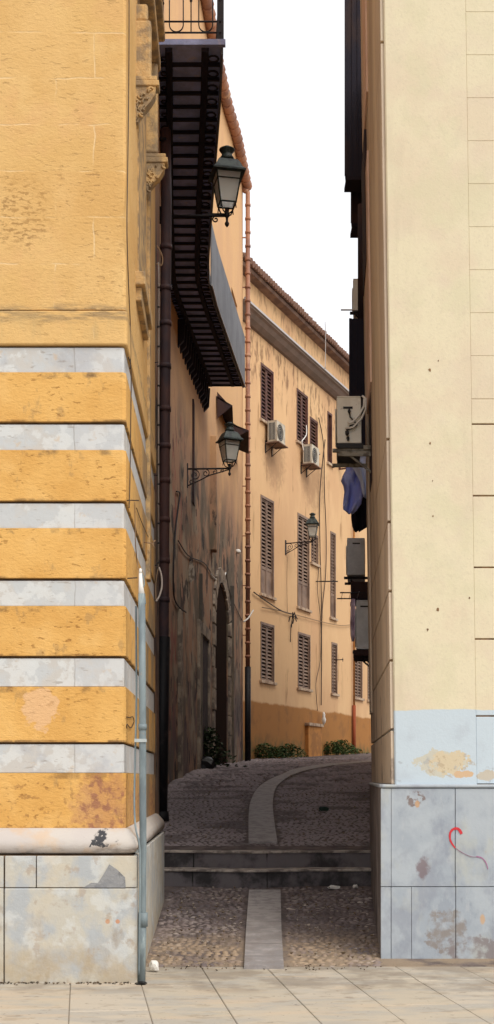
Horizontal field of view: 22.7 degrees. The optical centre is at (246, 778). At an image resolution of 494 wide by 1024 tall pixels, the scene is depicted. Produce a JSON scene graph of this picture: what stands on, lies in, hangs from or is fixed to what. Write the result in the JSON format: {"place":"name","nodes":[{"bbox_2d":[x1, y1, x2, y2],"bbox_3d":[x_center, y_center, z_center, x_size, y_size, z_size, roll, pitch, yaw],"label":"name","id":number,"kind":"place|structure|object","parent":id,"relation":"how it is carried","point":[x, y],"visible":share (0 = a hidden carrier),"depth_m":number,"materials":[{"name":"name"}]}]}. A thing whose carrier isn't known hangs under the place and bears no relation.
{"place":"outdoors","nodes":[
{"label":"outdoors","id":0,"kind":"place"},
{"bbox_2d":[0,967,493,1023],"bbox_3d":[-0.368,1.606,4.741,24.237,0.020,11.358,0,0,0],"label":"piazza pavement","id":1,"kind":"structure","parent":0,"point":[386,995],"depth_m":8.93,"materials":[{"name":"beige stone"}]},
{"bbox_2d":[0,0,167,983],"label":"striped palazzo","id":2,"kind":"structure","parent":1,"relation":"on","point":[69,846],"depth_m":9.70,"materials":[{"name":"stone"}]},
{"bbox_2d":[126,0,130,368],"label":"cable","id":3,"kind":"object","parent":2,"relation":"attached to","point":[127,173],"visible":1,"depth_m":9.81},
{"bbox_2d":[128,357,131,507],"bbox_3d":[-0.950,-2.780,9.951,0.009,1.217,0.317,0,0,-1],"label":"cable","id":4,"kind":"object","parent":2,"relation":"attached to","point":[130,433],"visible":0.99,"depth_m":10.03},
{"bbox_2d":[134,502,138,569],"bbox_3d":[-0.942,-2.031,10.497,0.042,0.660,0.742,0,0,-6],"label":"cable","id":5,"kind":"object","parent":2,"relation":"attached to","point":[135,536],"visible":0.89,"depth_m":10.56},
{"bbox_2d":[134,568,147,980],"bbox_3d":[-0.846,-0.026,9.681,0.128,3.254,0.078,0,0,0],"label":"conduit pipe","id":6,"kind":"object","parent":2,"relation":"attached to","point":[142,729],"visible":0.91,"depth_m":9.66,"materials":[{"name":"metal"}]},
{"bbox_2d":[133,606,140,974],"bbox_3d":[-0.868,0.086,9.641,0.045,2.894,0.174,0,0,-16],"label":"cable","id":7,"kind":"object","parent":6,"relation":"attached to","point":[134,789],"visible":1,"depth_m":9.68,"materials":[{"name":"metal"}]},
{"bbox_2d":[138,0,146,279],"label":"pilaster","id":8,"kind":"structure","parent":2,"relation":"in","point":[142,130],"depth_m":11.49,"materials":[{"name":"stone"}]},
{"bbox_2d":[153,262,159,568],"bbox_3d":[-1.012,-4.048,13.720,0.076,3.430,0.028,0,0,0],"label":"vertical conduit","id":9,"kind":"object","parent":2,"relation":"attached to","point":[158,405],"visible":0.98,"depth_m":13.71,"materials":[{"name":"metal"}]},
{"bbox_2d":[155,567,162,601],"bbox_3d":[-0.982,-2.164,13.720,0.083,0.388,0.022,0,0,0],"label":"cable","id":10,"kind":"object","parent":2,"relation":"attached to","point":[156,600],"visible":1,"depth_m":13.71,"materials":[{"name":"grey plastic"}]},
{"bbox_2d":[156,245,162,265],"bbox_3d":[-0.974,-5.833,13.720,0.079,0.232,0.016,0,0,0],"label":"cable","id":11,"kind":"object","parent":2,"relation":"attached to","point":[161,255],"visible":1,"depth_m":13.71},
{"bbox_2d":[136,981,146,984],"bbox_3d":[-0.817,1.586,9.520,0.092,0.030,0.059,0,0,0],"label":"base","id":12,"kind":"object","parent":1,"relation":"on","point":[141,983],"visible":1,"depth_m":9.50,"materials":[{"name":"stone"}]},
{"bbox_2d":[149,960,158,969],"bbox_3d":[-0.767,1.545,10.150,0.084,0.083,0.074,0,0,0],"label":"crumpled paper","id":13,"kind":"object","parent":1,"relation":"on","point":[153,964],"visible":1,"depth_m":10.12,"materials":[{"name":"white paper"}]},
{"bbox_2d":[0,964,381,984],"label":"wall foot debris","id":14,"kind":"object","parent":1,"relation":"on","point":[97,982],"depth_m":9.58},
{"bbox_2d":[244,890,283,969],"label":"stone path","id":15,"kind":"structure","parent":0,"point":[263,945],"depth_m":11.86,"materials":[{"name":"grey stone"}]},
{"bbox_2d":[160,753,373,849],"bbox_3d":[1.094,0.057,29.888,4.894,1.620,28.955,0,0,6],"label":"cobblestones","id":16,"kind":"structure","parent":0,"point":[273,767],"depth_m":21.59,"materials":[{"name":"grey stone"}]},
{"bbox_2d":[151,0,251,813],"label":"curved orange building","id":17,"kind":"structure","parent":16,"relation":"on","point":[206,661],"depth_m":30.59,"materials":[{"name":"paint"}]},
{"bbox_2d":[159,127,171,821],"bbox_3d":[-1.280,-4.481,18.091,0.390,10.252,0.272,0,0,-30],"label":"downpipe","id":18,"kind":"object","parent":17,"relation":"attached to","point":[165,406],"visible":0.77,"depth_m":18.03,"materials":[{"name":"black metal"}]},
{"bbox_2d":[172,491,186,612],"bbox_3d":[-1.435,-4.867,26.223,0.036,2.473,1.942,0,0,5],"label":"cable","id":19,"kind":"object","parent":17,"relation":"attached to","point":[174,551],"visible":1,"depth_m":25.51,"materials":[{"name":"metal"}]},
{"bbox_2d":[178,540,211,573],"bbox_3d":[-1.122,-5.208,29.971,0.050,0.471,7.991,0,0,5],"label":"cable","id":20,"kind":"object","parent":17,"relation":"attached to","point":[192,557],"visible":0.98,"depth_m":28.25,"materials":[{"name":"metal"}]},
{"bbox_2d":[159,0,245,411],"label":"long balcony","id":21,"kind":"structure","parent":17,"relation":"attached to","point":[211,340],"depth_m":21.32,"materials":[{"name":"metal"}]},
{"bbox_2d":[160,145,245,226],"bbox_3d":[-0.680,-8.856,18.326,1.266,1.210,0.492,0,0,-11],"label":"wall lantern","id":22,"kind":"object","parent":17,"relation":"attached to","point":[227,174],"depth_m":18.28,"materials":[{"name":"metal"}]},
{"bbox_2d":[203,637,207,755],"bbox_3d":[-1.113,-1.660,30.660,0.062,3.719,1.851,0,0,5],"label":"side door","id":23,"kind":"structure","parent":17,"relation":"in","point":[205,643],"depth_m":31.07,"materials":[{"name":"brown wood"}]},
{"bbox_2d":[187,422,243,487],"bbox_3d":[-0.725,-7.266,27.525,1.256,1.460,0.577,0,0,-11],"label":"wall lantern","id":24,"kind":"object","parent":17,"relation":"attached to","point":[230,440],"depth_m":27.50,"materials":[{"name":"metal"}]},
{"bbox_2d":[214,585,226,763],"bbox_3d":[-1.035,-2.231,34.500,0.556,6.662,2.930,0,0,7],"label":"door","id":25,"kind":"structure","parent":17,"relation":"in","point":[221,632],"depth_m":34.77,"materials":[{"name":"brown wood"}]},
{"bbox_2d":[226,573,241,619],"bbox_3d":[-0.363,-5.466,37.245,0.057,0.886,3.994,0,0,6],"label":"cable","id":26,"kind":"object","parent":17,"relation":"attached to","point":[230,594],"visible":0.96,"depth_m":35.95,"materials":[{"name":"metal"}]},
{"bbox_2d":[242,186,250,760],"bbox_3d":[-0.114,-9.780,39.550,0.477,18.759,0.196,0,0,0],"label":"downpipe","id":27,"kind":"object","parent":17,"relation":"attached to","point":[247,287],"visible":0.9,"depth_m":39.48,"materials":[{"name":"orange metal"}]},
{"bbox_2d":[201,756,215,768],"bbox_3d":[-1.035,-0.380,29.923,0.568,0.317,0.348,0,0,0],"label":"rubbish bag","id":28,"kind":"object","parent":16,"relation":"on","point":[208,762],"visible":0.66,"depth_m":29.77,"materials":[{"name":"black plastic"}]},
{"bbox_2d":[203,725,246,766],"bbox_3d":[-0.863,-0.765,30.876,1.771,1.142,1.081,0,0,0],"label":"dark bush","id":29,"kind":"object","parent":16,"relation":"on","point":[209,748],"visible":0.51,"depth_m":30.80,"materials":[{"name":"green plant"}]},
{"bbox_2d":[157,774,375,959],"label":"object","id":30,"kind":"object","parent":16,"relation":"on","point":[321,932],"visible":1,"depth_m":12.96,"materials":[{"name":"grey stone"}]},
{"bbox_2d":[164,850,370,887],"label":"alley steps","id":31,"kind":"structure","parent":16,"relation":"on","point":[247,868],"depth_m":14.92,"materials":[{"name":"stone"}]},
{"bbox_2d":[253,743,294,758],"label":"weed clump","id":32,"kind":"object","parent":16,"relation":"on","point":[263,751],"visible":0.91,"depth_m":42.44,"materials":[{"name":"green plant"}]},
{"bbox_2d":[269,746,298,757],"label":"weed clump","id":33,"kind":"object","parent":16,"relation":"on","point":[281,748],"visible":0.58,"depth_m":43.46,"materials":[{"name":"green plant"}]},
{"bbox_2d":[280,743,312,757],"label":"weed clump","id":34,"kind":"object","parent":16,"relation":"on","point":[289,746],"visible":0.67,"depth_m":44.57,"materials":[{"name":"green plant"}]},
{"bbox_2d":[243,252,372,759],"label":"shuttered building","id":35,"kind":"structure","parent":16,"relation":"on","point":[296,387],"depth_m":45.77,"materials":[{"name":"yellow paint"}]},
{"bbox_2d":[259,362,273,425],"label":"window","id":36,"kind":"structure","parent":35,"relation":"in","point":[265,370],"depth_m":43.52,"materials":[{"name":"brown wood"}]},
{"bbox_2d":[259,495,276,600],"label":"window","id":37,"kind":"structure","parent":35,"relation":"in","point":[267,574],"depth_m":43.49,"materials":[{"name":"brown wood"}]},
{"bbox_2d":[259,621,276,684],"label":"window","id":38,"kind":"structure","parent":35,"relation":"in","point":[265,627],"depth_m":43.55,"materials":[{"name":"brown wood"}]},
{"bbox_2d":[253,592,291,613],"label":"cable","id":39,"kind":"object","parent":35,"relation":"attached to","point":[271,604],"visible":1,"depth_m":43.36,"materials":[{"name":"black rubber"}]},
{"bbox_2d":[265,420,287,456],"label":"air conditioner","id":40,"kind":"object","parent":35,"relation":"attached to","point":[275,434],"visible":1,"depth_m":43.03,"materials":[{"name":"white metal"}]},
{"bbox_2d":[289,612,297,641],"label":"cable knot","id":41,"kind":"object","parent":35,"relation":"attached to","point":[293,618],"visible":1,"depth_m":45.24,"materials":[{"name":"metal"}]},
{"bbox_2d":[296,388,307,445],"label":"window","id":42,"kind":"structure","parent":35,"relation":"in","point":[301,397],"depth_m":46.73,"materials":[{"name":"brown wood"}]},
{"bbox_2d":[285,513,319,554],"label":"wall lantern","id":43,"kind":"object","parent":35,"relation":"attached to","point":[312,523],"depth_m":44.41,"materials":[{"name":"metal"}]},
{"bbox_2d":[296,512,311,612],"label":"window","id":44,"kind":"structure","parent":35,"relation":"in","point":[303,588],"depth_m":46.70,"materials":[{"name":"brown wood"}]},
{"bbox_2d":[297,632,312,691],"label":"window","id":45,"kind":"structure","parent":35,"relation":"in","point":[301,636],"depth_m":46.93,"materials":[{"name":"brown wood"}]},
{"bbox_2d":[301,444,321,477],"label":"air conditioner","id":46,"kind":"object","parent":35,"relation":"attached to","point":[310,456],"visible":1,"depth_m":46.22,"materials":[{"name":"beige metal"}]},
{"bbox_2d":[310,416,319,454],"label":"window","id":47,"kind":"structure","parent":35,"relation":"in","point":[314,423],"depth_m":47.92,"materials":[{"name":"brown wood"}]},
{"bbox_2d":[310,535,320,567],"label":"window","id":48,"kind":"structure","parent":35,"relation":"in","point":[314,549],"depth_m":47.91,"materials":[{"name":"brown wood"}]},
{"bbox_2d":[315,569,320,710],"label":"cable","id":49,"kind":"object","parent":35,"relation":"attached to","point":[320,623],"visible":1,"depth_m":47.92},
{"bbox_2d":[297,615,346,625],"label":"cable","id":50,"kind":"object","parent":35,"relation":"attached to","point":[321,621],"visible":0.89,"depth_m":48.19,"materials":[{"name":"black rubber"}]},
{"bbox_2d":[319,439,325,704],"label":"cable","id":51,"kind":"object","parent":35,"relation":"attached to","point":[320,572],"visible":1,"depth_m":48.18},
{"bbox_2d":[318,418,326,613],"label":"cable","id":52,"kind":"object","parent":35,"relation":"attached to","point":[325,516],"visible":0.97,"depth_m":48.57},
{"bbox_2d":[325,322,325,368],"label":"cable","id":53,"kind":"object","parent":35,"relation":"attached to","point":[325,345],"visible":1,"depth_m":47.40,"materials":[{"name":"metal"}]},
{"bbox_2d":[329,531,337,620],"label":"window","id":54,"kind":"structure","parent":35,"relation":"in","point":[332,535],"depth_m":49.73,"materials":[{"name":"brown wood"}]},
{"bbox_2d":[331,642,339,696],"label":"window","id":55,"kind":"structure","parent":35,"relation":"in","point":[334,646],"depth_m":50.00,"materials":[{"name":"brown wood"}]},
{"bbox_2d":[326,411,345,469],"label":"window","id":56,"kind":"structure","parent":35,"relation":"in","point":[329,416],"depth_m":49.54,"materials":[{"name":"brown wood"}]},
{"bbox_2d":[352,530,355,753],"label":"downpipe","id":57,"kind":"object","parent":35,"relation":"attached to","point":[353,724],"visible":0.5,"depth_m":51.85,"materials":[{"name":"orange paint"}]},
{"bbox_2d":[355,662,364,700],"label":"window","id":58,"kind":"structure","parent":35,"relation":"in","point":[358,665],"depth_m":53.08,"materials":[{"name":"brown wood"}]},
{"bbox_2d":[367,662,368,701],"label":"window","id":59,"kind":"structure","parent":35,"relation":"in","point":[367,662],"depth_m":53.91,"materials":[{"name":"brown wood"}]},
{"bbox_2d":[319,806,328,810],"bbox_3d":[1.210,0.486,19.543,0.171,0.076,0.098,0,0,-18],"label":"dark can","id":60,"kind":"object","parent":16,"relation":"on","point":[322,808],"visible":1,"depth_m":19.51,"materials":[{"name":"green metal"}]},
{"bbox_2d":[323,741,353,754],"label":"weed clump","id":61,"kind":"object","parent":16,"relation":"on","point":[329,750],"visible":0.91,"depth_m":48.78,"materials":[{"name":"green plant"}]},
{"bbox_2d":[335,739,364,754],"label":"weed clump","id":62,"kind":"object","parent":16,"relation":"on","point":[341,741],"visible":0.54,"depth_m":49.94,"materials":[{"name":"green plant"}]},
{"bbox_2d":[343,747,368,753],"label":"weed clump","id":63,"kind":"object","parent":16,"relation":"on","point":[360,749],"visible":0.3,"depth_m":50.87,"materials":[{"name":"green plant"}]},
{"bbox_2d":[360,0,493,958],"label":"cream building","id":64,"kind":"structure","parent":16,"relation":"on","point":[427,172],"depth_m":10.80,"materials":[{"name":"paint"}]},
{"bbox_2d":[332,395,370,472],"bbox_3d":[1.351,-3.924,14.679,0.707,1.050,0.882,0,0,0],"label":"air conditioner","id":65,"kind":"object","parent":64,"relation":"attached to","point":[348,450],"visible":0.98,"depth_m":14.30,"materials":[{"name":"white metal"}]},
{"bbox_2d":[213,0,357,353],"label":"sky","id":66,"kind":"structure","parent":0,"point":[284,60],"materials":[{"name":"white"}]},
{"bbox_2d":[248,760,370,843],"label":"stone path","id":67,"kind":"structure","parent":0,"point":[261,827],"depth_m":20.02,"materials":[{"name":"grey stone"}]},
{"bbox_2d":[146,886,493,966],"bbox_3d":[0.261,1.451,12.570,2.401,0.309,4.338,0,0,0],"label":"cobblestones","id":68,"kind":"structure","parent":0,"point":[168,960],"depth_m":12.21,"materials":[{"name":"grey stone"}]},
{"bbox_2d":[327,885,339,888],"bbox_3d":[1.028,1.288,14.556,0.155,0.045,0.098,0,0,0],"label":"paper scrap","id":69,"kind":"object","parent":68,"relation":"on","point":[334,887],"visible":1,"depth_m":14.52,"materials":[{"name":"white paper"}]},
{"bbox_3d":[1.562,-4.303,16.625,0.580,0.018,0.750,0,0,0],"label":"drying rack","id":70,"kind":"object","parent":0,"visible":0},
{"bbox_2d":[341,467,362,513],"bbox_3d":[1.435,-3.925,16.405,0.355,0.787,0.157,0,0,0],"label":"hung shirt","id":71,"kind":"object","parent":70,"relation":"hanging from","point":[353,496],"visible":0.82,"depth_m":16.39,"materials":[{"name":"blue fabric"}]},
{"bbox_2d":[351,497,366,531],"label":"hung trousers","id":72,"kind":"object","parent":70,"relation":"hanging from","point":[359,519],"visible":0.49,"depth_m":16.89,"materials":[{"name":"black fabric"}]},
{"bbox_2d":[352,457,365,497],"bbox_3d":[1.468,-3.997,16.284,0.309,0.559,0.155,0,0,0],"label":"hung shirt","id":73,"kind":"object","parent":70,"relation":"hanging from","point":[360,472],"visible":0.41,"depth_m":16.29,"materials":[{"name":"grey fabric"}]},
{"label":"ground","id":74,"kind":"structure","parent":0,"visible":0},
{"bbox_3d":[6.810,-4.900,28.815,10.380,12.200,26.370,0,0,0],"label":"rear right building","id":75,"kind":"object","parent":74,"relation":"on","visible":0},
{"bbox_2d":[341,279,357,318],"bbox_3d":[1.911,-7.513,19.819,0.850,0.840,0.762,0,0,0],"label":"air conditioner","id":76,"kind":"object","parent":75,"relation":"attached to","point":[354,310],"visible":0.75,"depth_m":19.50,"materials":[{"name":"metal"}]},
{"bbox_2d":[337,592,367,598],"bbox_3d":[1.712,-2.748,18.525,0.670,0.018,0.750,0,0,0],"label":"drying rack","id":77,"kind":"object","parent":75,"relation":"attached to","point":[350,594],"visible":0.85,"depth_m":18.50,"materials":[{"name":"metal"}]},
{"bbox_2d":[350,599,355,641],"bbox_3d":[1.588,-2.368,18.410,0.065,0.638,0.074,0,0,-35],"label":"hung towel","id":78,"kind":"object","parent":77,"relation":"hanging from","point":[352,622],"visible":0.94,"depth_m":18.41,"materials":[{"name":"purple fabric"}]},
{"bbox_2d":[344,0,362,191],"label":"enclosed balcony","id":79,"kind":"structure","parent":75,"relation":"attached to","point":[353,128],"depth_m":19.00,"materials":[{"name":"black metal"}]},
{"bbox_2d":[344,538,367,584],"bbox_3d":[1.830,-3.399,20.197,0.458,0.950,0.830,0,0,6],"label":"air conditioner","id":80,"kind":"object","parent":75,"relation":"attached to","point":[355,559],"visible":0.92,"depth_m":19.80,"materials":[{"name":"grey metal"}]},
{"bbox_2d":[350,192,361,237],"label":"enclosed balcony","id":81,"kind":"structure","parent":75,"relation":"attached to","point":[356,198],"depth_m":19.60,"materials":[{"name":"black metal"}]},
{"bbox_2d":[349,318,365,448],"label":"enclosed balcony","id":82,"kind":"structure","parent":75,"relation":"attached to","point":[356,362],"depth_m":18.20,"materials":[{"name":"black metal"}]},
{"bbox_2d":[350,581,367,605],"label":"enclosed balcony","id":83,"kind":"structure","parent":75,"relation":"attached to","point":[359,586],"depth_m":18.80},
{"bbox_2d":[353,600,368,666],"bbox_3d":[1.762,-2.013,17.933,0.428,1.050,0.972,0,0,6],"label":"air conditioner","id":84,"kind":"object","parent":75,"relation":"attached to","point":[361,653],"visible":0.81,"depth_m":17.50,"materials":[{"name":"grey metal"}]},
{"bbox_2d":[358,203,363,318],"bbox_3d":[1.808,-7.728,18.400,0.296,1.717,0.120,0,0,0],"label":"downpipe","id":85,"kind":"object","parent":75,"relation":"attached to","point":[360,292],"visible":0.42,"depth_m":18.35,"materials":[{"name":"brown metal"}]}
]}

